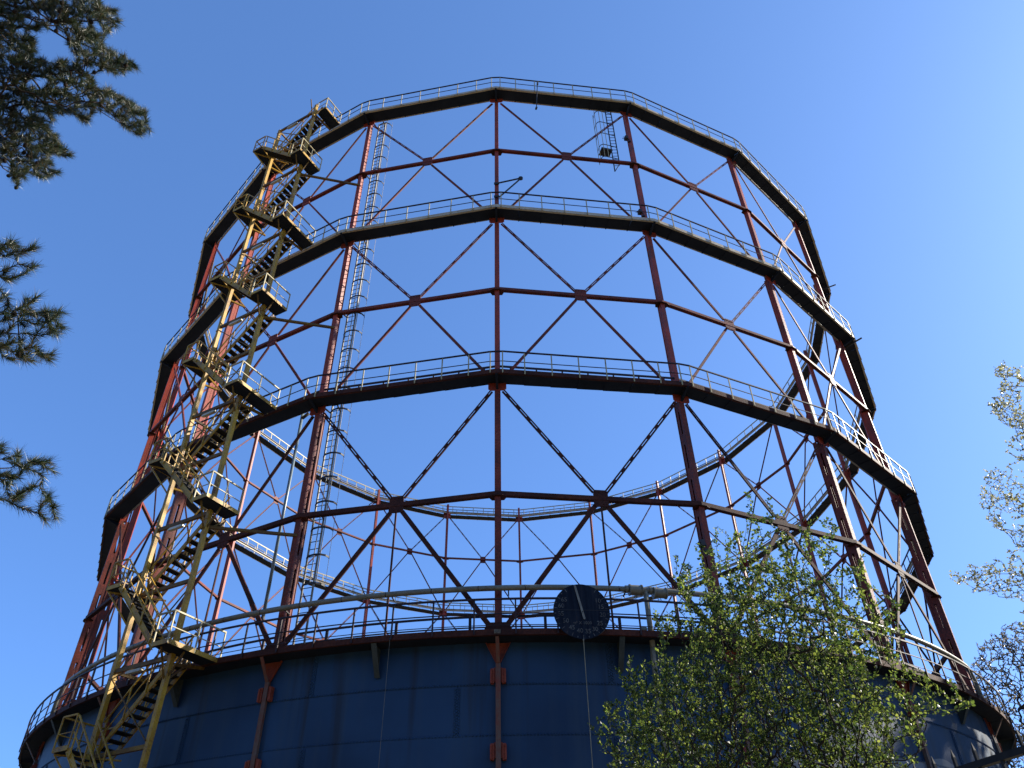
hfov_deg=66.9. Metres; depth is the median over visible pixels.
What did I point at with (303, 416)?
drop pipe
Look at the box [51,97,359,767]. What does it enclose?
stair tower
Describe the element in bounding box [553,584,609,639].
gauge dial
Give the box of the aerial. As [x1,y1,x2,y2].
[535,81,538,109]
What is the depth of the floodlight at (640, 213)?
38.88 m
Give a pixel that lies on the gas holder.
(498, 693)
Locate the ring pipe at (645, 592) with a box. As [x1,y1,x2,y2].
[50,584,983,767]
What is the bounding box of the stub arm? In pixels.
[837,337,861,351]
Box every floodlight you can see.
[622,135,630,142]
[635,209,644,216]
[696,539,708,552]
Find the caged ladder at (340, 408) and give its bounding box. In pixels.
[292,120,392,644]
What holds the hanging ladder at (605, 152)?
hanging from the gas holder
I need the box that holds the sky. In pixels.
[0,0,1023,767]
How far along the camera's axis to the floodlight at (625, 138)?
42.94 m
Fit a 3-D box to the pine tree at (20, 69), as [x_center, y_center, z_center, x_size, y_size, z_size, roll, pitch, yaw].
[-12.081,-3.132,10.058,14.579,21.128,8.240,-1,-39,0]
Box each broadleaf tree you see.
[949,360,1023,629]
[969,621,1023,767]
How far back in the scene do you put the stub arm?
44.49 m
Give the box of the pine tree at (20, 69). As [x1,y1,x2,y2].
[0,0,152,530]
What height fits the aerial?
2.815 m
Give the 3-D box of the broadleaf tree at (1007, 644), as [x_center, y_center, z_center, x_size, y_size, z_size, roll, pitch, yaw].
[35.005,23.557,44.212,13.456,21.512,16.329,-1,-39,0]
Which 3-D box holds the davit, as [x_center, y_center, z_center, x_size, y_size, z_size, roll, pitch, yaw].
[-0.171,-9.839,38.703,1.462,1.539,0.105,-3,-39,2]
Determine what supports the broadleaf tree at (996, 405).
on the ground
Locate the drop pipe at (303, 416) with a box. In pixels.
[255,412,309,625]
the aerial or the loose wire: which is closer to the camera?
the loose wire
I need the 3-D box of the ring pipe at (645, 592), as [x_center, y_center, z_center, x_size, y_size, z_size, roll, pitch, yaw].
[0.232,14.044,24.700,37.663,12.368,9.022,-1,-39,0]
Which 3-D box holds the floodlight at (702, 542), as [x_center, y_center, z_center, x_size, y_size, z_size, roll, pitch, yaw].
[6.693,5.693,27.288,0.499,0.440,0.220,10,-40,-13]
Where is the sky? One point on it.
(896, 127)
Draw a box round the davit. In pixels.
[494,176,522,197]
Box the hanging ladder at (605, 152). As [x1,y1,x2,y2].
[592,110,619,171]
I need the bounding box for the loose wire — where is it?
[378,638,390,767]
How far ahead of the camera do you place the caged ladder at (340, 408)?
31.90 m
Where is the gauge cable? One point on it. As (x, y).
(588, 704)
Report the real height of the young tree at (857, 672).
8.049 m
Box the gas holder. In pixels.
[18,77,1017,767]
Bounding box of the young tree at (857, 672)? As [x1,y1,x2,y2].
[589,491,975,767]
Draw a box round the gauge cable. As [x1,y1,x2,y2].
[583,638,592,767]

